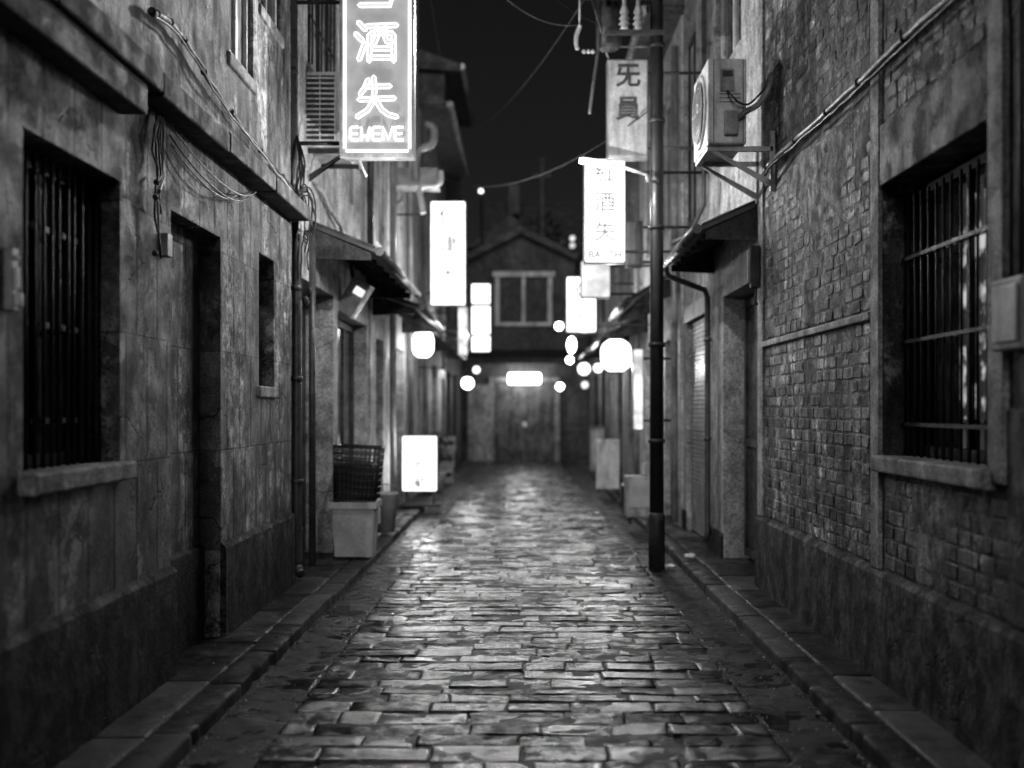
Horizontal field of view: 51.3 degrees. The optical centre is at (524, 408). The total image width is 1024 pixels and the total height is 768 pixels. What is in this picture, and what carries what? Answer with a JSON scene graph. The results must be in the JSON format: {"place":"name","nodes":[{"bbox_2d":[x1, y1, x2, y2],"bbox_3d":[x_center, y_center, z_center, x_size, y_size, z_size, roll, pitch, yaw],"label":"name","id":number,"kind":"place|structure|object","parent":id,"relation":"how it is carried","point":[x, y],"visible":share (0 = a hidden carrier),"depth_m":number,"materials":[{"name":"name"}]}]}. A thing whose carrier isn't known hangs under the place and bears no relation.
{"place":"outdoors","nodes":[
{"label":"outdoors","id":0,"kind":"place"},
{"bbox_2d":[54,505,411,767],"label":"pavement","id":1,"kind":"structure","parent":0,"point":[129,729],"depth_m":5.76,"materials":[{"name":"grey concrete"}]},
{"bbox_2d":[328,499,381,556],"bbox_3d":[-1.615,1.139,10.235,0.460,0.517,0.430,0,0,0],"label":"waste bin","id":2,"kind":"object","parent":1,"relation":"on","point":[355,525],"visible":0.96,"depth_m":10.06,"materials":[{"name":"plastic"}]},
{"bbox_2d":[332,444,385,501],"bbox_3d":[-1.584,0.614,10.240,0.455,0.550,0.434,0,0,0],"label":"crate","id":3,"kind":"object","parent":2,"relation":"on","point":[360,480],"visible":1,"depth_m":10.07,"materials":[{"name":"black plastic"}]},
{"bbox_2d":[377,483,398,532],"bbox_3d":[-1.570,1.121,12.100,0.290,0.553,0.284,0,0,0],"label":"bucket","id":4,"kind":"object","parent":1,"relation":"on","point":[388,506],"visible":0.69,"depth_m":12.00,"materials":[{"name":"plastic"}]},
{"bbox_2d":[400,435,441,506],"bbox_3d":[-1.490,0.891,15.400,0.580,1.018,0.400,0,0,0],"label":"floor sign","id":5,"kind":"object","parent":1,"relation":"on","point":[419,462],"visible":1,"depth_m":15.27,"materials":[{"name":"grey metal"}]},
{"bbox_2d":[291,4,373,577],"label":"shop house","id":6,"kind":"structure","parent":0,"point":[335,375],"depth_m":10.60,"materials":[{"name":"grey wood"}]},
{"bbox_2d":[302,305,305,549],"bbox_3d":[-2.205,0.150,9.825,0.070,2.500,1.530,0,0,0],"label":"drainpipe","id":7,"kind":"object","parent":6,"relation":"in","point":[303,308],"depth_m":10.52,"materials":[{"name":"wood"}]},
{"bbox_2d":[308,4,334,71],"bbox_3d":[-1.948,-3.975,10.050,0.144,1.810,1.360,0,0,0],"label":"window","id":8,"kind":"structure","parent":6,"relation":"in","point":[318,14],"depth_m":10.16,"materials":[{"name":"black glass"}]},
{"bbox_2d":[312,178,346,233],"bbox_3d":[-1.844,-1.837,11.198,0.078,0.473,3.409,0,0,1],"label":"wall cable","id":9,"kind":"object","parent":6,"relation":"attached to","point":[318,187],"depth_m":10.09,"materials":[{"name":"grey plastic"}]},
{"bbox_2d":[306,72,358,180],"bbox_3d":[-1.750,-2.475,9.664,0.400,0.950,0.772,0,0,0],"label":"air conditioner","id":10,"kind":"object","parent":6,"relation":"attached to","point":[322,104],"visible":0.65,"depth_m":9.30,"materials":[{"name":"grey metal"}]},
{"bbox_2d":[338,320,353,462],"bbox_3d":[-2.075,0.200,11.850,0.050,2.360,1.980,0,0,0],"label":"sliding door","id":11,"kind":"structure","parent":6,"relation":"in","point":[345,331],"depth_m":12.39,"materials":[{"name":"grey wood"}]},
{"bbox_2d":[350,161,356,209],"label":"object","id":12,"kind":"structure","parent":6,"relation":"in","point":[353,172],"depth_m":12.34,"materials":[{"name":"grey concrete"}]},
{"bbox_2d":[297,0,415,176],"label":"neon sign","id":13,"kind":"object","parent":6,"relation":"attached to","point":[377,80],"visible":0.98,"depth_m":8.83,"materials":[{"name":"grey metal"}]},
{"bbox_2d":[339,264,373,319],"bbox_3d":[-1.760,-1.217,11.043,0.369,0.575,0.315,0,0,0],"label":"floodlight","id":14,"kind":"object","parent":6,"relation":"attached to","point":[355,296],"depth_m":10.90,"materials":[{"name":"grey metal"}]},
{"bbox_2d":[312,221,420,298],"bbox_3d":[-1.578,-1.505,11.200,0.655,0.351,3.440,0,0,0],"label":"awning","id":15,"kind":"object","parent":6,"relation":"attached to","point":[379,268],"visible":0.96,"depth_m":9.91,"materials":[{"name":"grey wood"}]},
{"bbox_2d":[369,0,417,503],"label":"shop house","id":16,"kind":"structure","parent":0,"point":[393,388],"depth_m":14.64,"materials":[{"name":"grey concrete"}]},
{"bbox_2d":[376,161,381,247],"bbox_3d":[-1.935,-3.400,13.900,0.050,2.580,0.780,0,0,0],"label":"pipe","id":17,"kind":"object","parent":16,"relation":"in","point":[378,163],"depth_m":14.24,"materials":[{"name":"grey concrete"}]},
{"bbox_2d":[396,161,399,267],"bbox_3d":[-1.935,-3.400,15.850,0.050,2.580,1.080,0,0,0],"label":"pipe","id":18,"kind":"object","parent":16,"relation":"in","point":[397,162],"depth_m":16.31,"materials":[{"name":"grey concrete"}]},
{"bbox_2d":[373,298,443,332],"bbox_3d":[-1.567,-1.331,14.800,0.674,0.341,3.240,0,0,0],"label":"awning","id":19,"kind":"object","parent":16,"relation":"attached to","point":[417,318],"visible":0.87,"depth_m":13.43,"materials":[{"name":"grey wood"}]},
{"bbox_2d":[396,120,443,213],"bbox_3d":[-1.534,-3.446,15.420,0.773,1.332,0.560,0,0,0],"label":"vent duct","id":20,"kind":"object","parent":16,"relation":"attached to","point":[417,178],"visible":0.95,"depth_m":15.19,"materials":[{"name":"grey metal"}]},
{"bbox_2d":[412,332,433,359],"bbox_3d":[-1.655,-1.111,16.600,0.490,0.682,0.334,0,0,0],"label":"paper lantern","id":21,"kind":"object","parent":16,"relation":"hanging from","point":[423,345],"visible":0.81,"depth_m":16.47,"materials":[{"name":"white paper"}]},
{"bbox_2d":[397,201,465,305],"bbox_3d":[-1.400,-2.335,16.067,1.040,1.570,0.185,0,0,0],"label":"lit sign","id":22,"kind":"object","parent":16,"relation":"attached to","point":[447,253],"visible":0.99,"depth_m":15.98,"materials":[{"name":"white plastic"}]},
{"bbox_2d":[397,460,472,509],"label":"pavement","id":23,"kind":"structure","parent":0,"point":[461,466],"depth_m":19.04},
{"bbox_2d":[430,432,453,491],"bbox_3d":[-1.579,0.936,19.194,0.624,1.089,0.600,0,0,0],"label":"potted plant","id":24,"kind":"object","parent":23,"relation":"on","point":[441,478],"visible":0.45,"depth_m":19.12,"materials":[{"name":"black plant"}]},
{"bbox_2d":[438,468,453,483],"bbox_3d":[-1.610,1.325,21.275,0.380,0.305,0.350,0,0,0],"label":"bottle crate","id":25,"kind":"object","parent":23,"relation":"on","point":[449,478],"visible":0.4,"depth_m":21.10,"materials":[{"name":"plastic"}]},
{"bbox_2d":[438,452,454,467],"bbox_3d":[-1.590,1.014,21.275,0.380,0.305,0.350,0,0,0],"label":"bottle crate","id":26,"kind":"object","parent":25,"relation":"on","point":[445,463],"visible":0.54,"depth_m":21.10,"materials":[{"name":"plastic"}]},
{"bbox_2d":[438,436,455,451],"bbox_3d":[-1.570,0.702,21.275,0.380,0.305,0.350,0,0,0],"label":"bottle crate","id":27,"kind":"object","parent":26,"relation":"on","point":[451,445],"visible":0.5,"depth_m":21.10,"materials":[{"name":"plastic"}]},
{"bbox_2d":[418,49,474,463],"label":"dark house","id":28,"kind":"structure","parent":0,"point":[430,75],"depth_m":26.40,"materials":[{"name":"grey wood"}]},
{"bbox_2d":[253,460,791,767],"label":"road","id":29,"kind":"structure","parent":0,"point":[487,737],"depth_m":6.16,"materials":[{"name":"grey stone"}]},
{"bbox_2d":[466,185,582,252],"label":"house","id":30,"kind":"structure","parent":0,"point":[505,218],"depth_m":41.26,"materials":[{"name":"tile"}]},
{"bbox_2d":[175,460,877,767],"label":"road bed","id":31,"kind":"object","parent":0,"point":[269,712],"visible":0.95,"depth_m":6.39,"materials":[{"name":"stone"}]},
{"bbox_2d":[60,536,984,767],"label":"grit","id":32,"kind":"object","parent":31,"relation":"on","point":[793,687],"visible":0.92,"depth_m":5.96,"materials":[{"name":"grey gravel"}]},
{"bbox_2d":[574,0,664,570],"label":"utility pole","id":33,"kind":"object","parent":31,"relation":"on","point":[612,22],"visible":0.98,"depth_m":9.94,"materials":[{"name":"black metal"}]},
{"bbox_2d":[464,0,583,131],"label":"overhead wire","id":34,"kind":"object","parent":33,"relation":"attached to","point":[535,70],"visible":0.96,"depth_m":12.54,"materials":[{"name":"rubber"}]},
{"bbox_2d":[422,109,649,186],"bbox_3d":[-0.332,-3.622,14.751,0.014,1.667,9.994,0,0,-18],"label":"overhead wire","id":35,"kind":"object","parent":33,"relation":"attached to","point":[556,167],"visible":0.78,"depth_m":12.63,"materials":[{"name":"rubber"}]},
{"bbox_2d":[507,0,577,25],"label":"overhead wire","id":36,"kind":"object","parent":33,"relation":"attached to","point":[540,19],"visible":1,"depth_m":9.85,"materials":[{"name":"rubber"}]},
{"bbox_2d":[557,0,595,22],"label":"overhead wire","id":37,"kind":"object","parent":33,"relation":"attached to","point":[576,12],"visible":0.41,"depth_m":11.33,"materials":[{"name":"rubber"}]},
{"bbox_2d":[588,27,599,113],"bbox_3d":[0.651,-3.159,9.950,0.123,0.816,0.032,0,0,0],"label":"cable guard","id":38,"kind":"object","parent":33,"relation":"attached to","point":[594,72],"visible":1,"depth_m":9.94,"materials":[{"name":"grey plastic"}]},
{"bbox_2d":[579,157,658,183],"bbox_3d":[0.874,-2.203,9.804,0.756,0.231,0.118,0,0,-8],"label":"street lamp","id":39,"kind":"object","parent":33,"relation":"attached to","point":[595,162],"visible":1,"depth_m":9.79,"materials":[{"name":"grey metal"}]},
{"bbox_2d":[418,0,649,245],"label":"sky","id":40,"kind":"structure","parent":0,"point":[499,46],"materials":[{"name":"black"}]},
{"bbox_2d":[575,243,604,458],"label":"dark house","id":41,"kind":"structure","parent":0,"point":[596,402],"depth_m":27.53,"materials":[{"name":"grey wood"}]},
{"bbox_2d":[605,161,633,482],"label":"shop house","id":42,"kind":"structure","parent":0,"point":[618,406],"depth_m":19.76,"materials":[{"name":"grey wood"}]},
{"bbox_2d":[567,335,601,352],"bbox_3d":[1.371,-1.280,21.000,1.058,0.363,0.167,0,0,0],"label":"globe lamp","id":43,"kind":"object","parent":42,"relation":"attached to","point":[571,344],"visible":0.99,"depth_m":20.95,"materials":[{"name":"grey glass"}]},
{"bbox_2d":[578,361,597,374],"bbox_3d":[1.499,-0.845,22.000,0.802,0.300,0.256,0,0,0],"label":"globe lamp","id":44,"kind":"object","parent":42,"relation":"attached to","point":[583,367],"visible":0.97,"depth_m":21.92,"materials":[{"name":"grey glass"}]},
{"bbox_2d":[579,341,605,359],"bbox_3d":[1.568,-1.310,22.250,0.676,0.420,3.540,0,0,0],"label":"awning","id":45,"kind":"object","parent":42,"relation":"attached to","point":[595,353],"visible":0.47,"depth_m":22.98,"materials":[{"name":"grey wood"}]},
{"bbox_2d":[581,379,610,388],"bbox_3d":[1.562,-0.537,23.000,0.677,0.200,0.158,0,0,0],"label":"globe lamp","id":46,"kind":"object","parent":42,"relation":"attached to","point":[584,384],"visible":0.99,"depth_m":22.97,"materials":[{"name":"grey glass"}]},
{"bbox_2d":[594,361,602,372],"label":"globe lamp","id":47,"kind":"object","parent":42,"relation":"attached to","point":[598,367],"visible":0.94,"depth_m":19.95,"materials":[{"name":"grey glass"}]},
{"bbox_2d":[631,198,633,288],"bbox_3d":[1.935,-2.900,18.700,0.050,1.580,0.980,0,0,0],"label":"window","id":48,"kind":"structure","parent":42,"relation":"in","point":[632,203],"depth_m":19.13,"materials":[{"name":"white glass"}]},
{"bbox_2d":[626,0,683,527],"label":"shop house","id":49,"kind":"structure","parent":0,"point":[673,11],"depth_m":13.69,"materials":[{"name":"grey concrete"}]},
{"bbox_2d":[566,277,641,332],"bbox_3d":[1.293,-1.665,17.067,1.254,0.892,0.185,0,0,0],"label":"lit sign","id":50,"kind":"object","parent":49,"relation":"attached to","point":[580,315],"visible":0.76,"depth_m":16.98,"materials":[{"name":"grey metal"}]},
{"bbox_2d":[580,261,649,298],"bbox_3d":[1.327,-1.703,14.070,1.185,0.490,0.180,0,0,0],"label":"lit sign","id":51,"kind":"object","parent":49,"relation":"attached to","point":[595,281],"visible":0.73,"depth_m":13.98,"materials":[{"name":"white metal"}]},
{"bbox_2d":[591,315,647,349],"bbox_3d":[1.558,-1.290,17.800,0.697,0.460,3.240,0,0,0],"label":"awning","id":52,"kind":"object","parent":49,"relation":"attached to","point":[624,332],"visible":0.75,"depth_m":16.22,"materials":[{"name":"grey wood"}]},
{"bbox_2d":[601,324,649,373],"bbox_3d":[1.508,-0.881,15.600,0.784,0.722,0.445,0,0,0],"label":"paper lantern","id":53,"kind":"object","parent":49,"relation":"hanging from","point":[615,355],"visible":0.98,"depth_m":15.44,"materials":[{"name":"grey paper"}]},
{"bbox_2d":[608,272,670,321],"bbox_3d":[1.569,-1.500,14.300,0.677,0.480,2.641,0,0,0],"label":"awning","id":54,"kind":"object","parent":49,"relation":"attached to","point":[636,305],"visible":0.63,"depth_m":13.72,"materials":[{"name":"grey metal"}]},
{"bbox_2d":[649,142,649,255],"bbox_3d":[1.945,-3.200,15.900,0.050,1.780,0.980,0,0,0],"label":"window","id":55,"kind":"structure","parent":49,"relation":"in","point":[649,142],"depth_m":16.38,"materials":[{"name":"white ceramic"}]},
{"bbox_2d":[632,349,670,429],"bbox_3d":[1.641,-0.249,13.670,0.517,1.043,0.180,0,0,0],"label":"banner light","id":56,"kind":"object","parent":49,"relation":"attached to","point":[638,358],"visible":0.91,"depth_m":13.58,"materials":[{"name":"white plastic"}]},
{"bbox_2d":[665,98,670,235],"bbox_3d":[1.945,-3.200,14.050,0.050,1.780,1.080,0,0,0],"label":"window","id":57,"kind":"structure","parent":49,"relation":"in","point":[668,108],"depth_m":14.42,"materials":[{"name":"grey glass"}]},
{"bbox_2d":[664,0,757,559],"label":"shop house","id":58,"kind":"structure","parent":0,"point":[719,511],"depth_m":10.44,"materials":[{"name":"grey concrete"}]},
{"bbox_2d":[583,159,707,264],"bbox_3d":[1.267,-2.044,11.068,1.306,1.082,0.185,0,0,0],"label":"lit sign","id":59,"kind":"object","parent":58,"relation":"attached to","point":[604,216],"visible":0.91,"depth_m":10.98,"materials":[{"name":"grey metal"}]},
{"bbox_2d":[606,45,700,160],"bbox_3d":[1.354,-3.062,10.668,1.131,1.141,0.185,0,0,0],"label":"unlit sign","id":60,"kind":"object","parent":58,"relation":"attached to","point":[627,92],"visible":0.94,"depth_m":10.58,"materials":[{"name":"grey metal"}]},
{"bbox_2d":[625,221,689,267],"bbox_3d":[1.540,-1.891,12.270,0.761,0.529,0.180,0,0,0],"label":"unlit sign","id":61,"kind":"object","parent":58,"relation":"attached to","point":[634,235],"visible":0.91,"depth_m":12.18,"materials":[{"name":"grey metal"}]},
{"bbox_2d":[688,30,695,225],"bbox_3d":[1.955,-3.200,12.200,0.050,2.160,0.760,0,0,0],"label":"window","id":62,"kind":"structure","parent":58,"relation":"in","point":[692,45],"depth_m":12.50,"materials":[{"name":"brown wood"}]},
{"bbox_2d":[664,200,757,273],"bbox_3d":[1.628,-1.530,9.675,0.555,0.341,2.191,0,0,0],"label":"awning","id":63,"kind":"object","parent":58,"relation":"attached to","point":[692,251],"visible":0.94,"depth_m":8.73,"materials":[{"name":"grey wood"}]},
{"bbox_2d":[721,0,740,58],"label":"window","id":64,"kind":"structure","parent":58,"relation":"in","point":[730,9],"depth_m":10.29,"materials":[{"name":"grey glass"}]},
{"bbox_2d":[744,295,756,559],"bbox_3d":[2.125,0.175,9.450,0.110,2.450,1.460,0,0,0],"label":"door","id":65,"kind":"structure","parent":58,"relation":"in","point":[750,308],"depth_m":10.00,"materials":[{"name":"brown wood"}]},
{"bbox_2d":[582,459,991,767],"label":"pavement","id":66,"kind":"structure","parent":0,"point":[927,736],"depth_m":5.86,"materials":[{"name":"grey concrete"}]},
{"bbox_2d":[589,426,604,470],"bbox_3d":[1.650,0.900,24.250,0.340,1.000,0.560,0,0,0],"label":"storage box","id":67,"kind":"object","parent":66,"relation":"on","point":[596,432],"visible":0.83,"depth_m":24.00,"materials":[{"name":"grey plastic"}]},
{"bbox_2d":[754,0,1023,767],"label":"brick building","id":68,"kind":"structure","parent":0,"point":[889,535],"depth_m":5.56,"materials":[{"name":"brick"}]},
{"bbox_2d":[692,59,774,203],"bbox_3d":[1.622,-2.140,8.290,0.546,0.980,0.740,0,0,0],"label":"air conditioner","id":69,"kind":"object","parent":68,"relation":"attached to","point":[721,111],"visible":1,"depth_m":8.00,"materials":[{"name":"grey metal"}]},
{"bbox_2d":[747,245,759,304],"bbox_3d":[1.825,-1.061,8.500,0.100,0.478,0.060,0,0,0],"label":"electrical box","id":70,"kind":"object","parent":68,"relation":"attached to","point":[753,266],"visible":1,"depth_m":8.47,"materials":[{"name":"black metal"}]},
{"bbox_2d":[761,0,956,176],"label":"wall conduit","id":71,"kind":"object","parent":68,"relation":"attached to","point":[915,30],"depth_m":5.67,"materials":[{"name":"grey metal"}]},
{"bbox_2d":[871,150,996,490],"bbox_3d":[1.980,-0.415,4.985,0.280,1.490,1.390,0,0,0],"label":"window","id":72,"kind":"structure","parent":68,"relation":"in","point":[949,257],"depth_m":5.10,"materials":[{"name":"black metal"}]},
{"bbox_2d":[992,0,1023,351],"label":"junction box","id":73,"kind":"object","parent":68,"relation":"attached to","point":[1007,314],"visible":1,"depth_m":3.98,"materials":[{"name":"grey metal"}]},
{"label":"ground","id":74,"kind":"structure","parent":0,"visible":0},
{"bbox_2d":[0,0,309,767],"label":"plaster building","id":75,"kind":"structure","parent":74,"relation":"on","point":[150,526],"depth_m":5.18,"materials":[{"name":"paint"}]},
{"bbox_2d":[4,247,23,310],"bbox_3d":[-1.873,-0.475,3.917,0.057,0.230,0.055,0,0,0],"label":"door intercom","id":76,"kind":"object","parent":75,"relation":"attached to","point":[13,299],"depth_m":3.90,"materials":[{"name":"grey metal"}]},
{"bbox_2d":[18,145,136,496],"bbox_3d":[-1.965,-0.360,4.525,0.270,1.380,1.050,0,0,0],"label":"window","id":77,"kind":"structure","parent":75,"relation":"in","point":[55,244],"depth_m":4.56,"materials":[{"name":"black metal"}]},
{"bbox_2d":[151,113,171,257],"bbox_3d":[-1.868,-1.146,5.492,0.044,0.766,0.332,0,0,-7],"label":"wire bundle","id":78,"kind":"object","parent":75,"relation":"attached to","point":[165,244],"visible":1,"depth_m":5.42,"materials":[{"name":"rubber"}]},
{"bbox_2d":[170,143,240,198],"bbox_3d":[-1.845,-1.353,6.325,0.060,0.177,1.378,0,0,0],"label":"loose wire","id":79,"kind":"object","parent":75,"relation":"attached to","point":[195,175],"visible":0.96,"depth_m":5.99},
{"bbox_2d":[169,134,252,201],"bbox_3d":[-1.845,-1.389,6.479,0.060,0.200,1.713,0,0,0],"label":"loose wire","id":80,"kind":"object","parent":75,"relation":"attached to","point":[199,173],"visible":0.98,"depth_m":6.09,"materials":[{"name":"rubber"}]},
{"bbox_2d":[169,124,255,195],"bbox_3d":[-1.845,-1.433,6.527,0.060,0.164,1.809,0,0,0],"label":"loose wire","id":81,"kind":"object","parent":75,"relation":"attached to","point":[191,152],"visible":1,"depth_m":6.09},
{"bbox_2d":[147,7,296,193],"bbox_3d":[-1.857,-1.864,7.192,0.049,0.370,3.764,0,0,0],"label":"power conduit","id":82,"kind":"object","parent":75,"relation":"attached to","point":[153,12],"visible":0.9,"depth_m":6.25,"materials":[{"name":"metal"}]},
{"bbox_2d":[227,0,256,94],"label":"window","id":83,"kind":"structure","parent":75,"relation":"in","point":[237,55],"depth_m":7.28,"materials":[{"name":"grey glass"}]},
{"bbox_2d":[257,386,278,397],"bbox_3d":[-2.005,-0.595,7.860,0.270,1.030,0.560,0,0,0],"label":"window sill","id":84,"kind":"structure","parent":75,"relation":"in","point":[262,391],"depth_m":7.76,"materials":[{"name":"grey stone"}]},
{"bbox_2d":[259,0,284,48],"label":"window","id":85,"kind":"structure","parent":75,"relation":"in","point":[267,8],"depth_m":8.12,"materials":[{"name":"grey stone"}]},
{"bbox_2d":[295,136,316,306],"bbox_3d":[-1.790,-1.546,8.735,0.171,1.427,0.260,0,0,-12],"label":"cable tangle","id":86,"kind":"object","parent":75,"relation":"attached to","point":[301,167],"visible":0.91,"depth_m":8.73,"materials":[{"name":"rubber"}]},
{"bbox_2d":[115,507,424,767],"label":"kerb","id":87,"kind":"structure","parent":74,"relation":"on","point":[170,745],"depth_m":5.83,"materials":[{"name":"grey stone"}]},
{"bbox_2d":[418,85,469,491],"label":"shop house","id":88,"kind":"structure","parent":74,"relation":"on","point":[446,153],"depth_m":20.68,"materials":[{"name":"grey wood"}]},
{"bbox_2d":[418,367,444,378],"bbox_3d":[-1.656,-0.637,19.000,0.488,0.220,0.118,0,0,0],"label":"globe lamp","id":89,"kind":"object","parent":88,"relation":"attached to","point":[441,373],"visible":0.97,"depth_m":18.97,"materials":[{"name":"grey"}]},
{"bbox_2d":[430,0,456,133],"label":"overhead wire","id":90,"kind":"object","parent":88,"relation":"attached to","point":[441,64],"visible":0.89,"depth_m":16.35,"materials":[{"name":"rubber"}]},
{"bbox_2d":[431,333,465,360],"bbox_3d":[-1.619,-1.310,22.500,0.577,0.420,4.040,0,0,0],"label":"awning","id":91,"kind":"object","parent":88,"relation":"attached to","point":[440,344],"visible":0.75,"depth_m":20.52,"materials":[{"name":"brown wood"}]},
{"bbox_2d":[430,307,467,355],"bbox_3d":[-1.520,-1.531,21.070,0.800,0.962,0.180,0,0,0],"label":"lit sign","id":92,"kind":"object","parent":88,"relation":"attached to","point":[462,313],"visible":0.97,"depth_m":20.98,"materials":[{"name":"grey metal"}]},
{"bbox_2d":[435,306,490,334],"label":"lit sign","id":93,"kind":"object","parent":88,"relation":"attached to","point":[480,320],"visible":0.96,"depth_m":21.98,"materials":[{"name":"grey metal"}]},
{"bbox_2d":[439,336,490,351],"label":"lit sign","id":94,"kind":"object","parent":88,"relation":"attached to","point":[480,343],"visible":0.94,"depth_m":21.98,"materials":[{"name":"grey metal"}]},
{"bbox_2d":[462,376,472,388],"bbox_3d":[-1.525,-0.600,24.000,0.750,0.300,0.256,0,0,0],"label":"globe lamp","id":95,"kind":"object","parent":88,"relation":"attached to","point":[467,382],"visible":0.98,"depth_m":23.91,"materials":[{"name":"grey glass"}]},
{"bbox_2d":[466,284,490,304],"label":"lit sign","id":96,"kind":"object","parent":88,"relation":"attached to","point":[480,294],"visible":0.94,"depth_m":21.98,"materials":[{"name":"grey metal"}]},
{"bbox_2d":[461,226,588,460],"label":"end house","id":97,"kind":"structure","parent":74,"relation":"on","point":[523,272],"depth_m":30.97,"materials":[{"name":"concrete"}]},
{"bbox_2d":[479,189,482,245],"bbox_3d":[-1.262,-4.038,31.500,0.189,4.927,0.136,0,0,0],"label":"rooftop lamp","id":98,"kind":"object","parent":97,"relation":"on","point":[481,213],"visible":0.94,"depth_m":31.47,"materials":[{"name":"grey metal"}]},
{"bbox_2d":[492,271,554,325],"bbox_3d":[-0.026,-3.191,30.930,1.798,1.571,0.140,0,0,0],"label":"window","id":99,"kind":"structure","parent":97,"relation":"in","point":[522,298],"depth_m":30.97,"materials":[{"name":"grey glass"}]},
{"bbox_2d":[508,364,539,383],"bbox_3d":[0.000,-1.013,30.400,0.912,0.608,0.200,0,0,0],"label":"porch lamp","id":100,"kind":"object","parent":97,"relation":"attached to","point":[524,378],"visible":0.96,"depth_m":30.30,"materials":[{"name":"grey"}]},
{"bbox_2d":[494,385,554,460],"bbox_3d":[0.000,0.401,30.920,1.757,2.198,0.120,0,0,0],"label":"door","id":101,"kind":"structure","parent":97,"relation":"in","point":[509,424],"depth_m":30.90,"materials":[{"name":"grey wood"}]},
{"bbox_2d":[533,158,550,236],"bbox_3d":[0.567,-5.978,34.000,0.567,4.023,0.200,0,0,0],"label":"rooftop pole","id":102,"kind":"object","parent":97,"relation":"on","point":[542,198],"visible":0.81,"depth_m":33.92,"materials":[{"name":"black metal"}]},
{"bbox_2d":[515,209,581,252],"bbox_3d":[0.701,-2.675,37.031,3.445,8.555,1.835,0,0,0],"label":"roadside tree","id":103,"kind":"object","parent":74,"relation":"on","point":[554,226],"visible":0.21,"depth_m":36.70,"materials":[{"name":"black plant"}]},
{"bbox_2d":[576,459,935,767],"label":"kerb","id":104,"kind":"structure","parent":74,"relation":"on","point":[864,728],"depth_m":5.79,"materials":[{"name":"grey stone"}]},
{"bbox_2d":[596,439,619,491],"bbox_3d":[1.410,0.956,18.154,0.390,0.889,0.393,0,0,0],"label":"menu board","id":105,"kind":"object","parent":104,"relation":"on","point":[607,461],"visible":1,"depth_m":18.00,"materials":[{"name":"grey"}]},
{"bbox_2d":[620,483,623,504],"bbox_3d":[1.570,1.248,15.650,0.300,0.297,0.300,0,0,0],"label":"cardboard box","id":106,"kind":"object","parent":104,"relation":"on","point":[622,494],"visible":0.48,"depth_m":15.59,"materials":[{"name":"grey cardboard"}]},
{"bbox_2d":[624,475,649,523],"bbox_3d":[1.420,1.110,13.117,0.360,0.580,0.365,0,0,0],"label":"gas meter cabinet","id":107,"kind":"object","parent":104,"relation":"on","point":[636,496],"visible":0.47,"depth_m":12.94,"materials":[{"name":"grey metal"}]},
{"bbox_2d":[641,463,646,475],"bbox_3d":[1.470,0.740,13.100,0.070,0.160,0.068,0,0,0],"label":"bottle","id":108,"kind":"object","parent":107,"relation":"on","point":[643,470],"visible":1,"depth_m":13.07,"materials":[{"name":"grey glass"}]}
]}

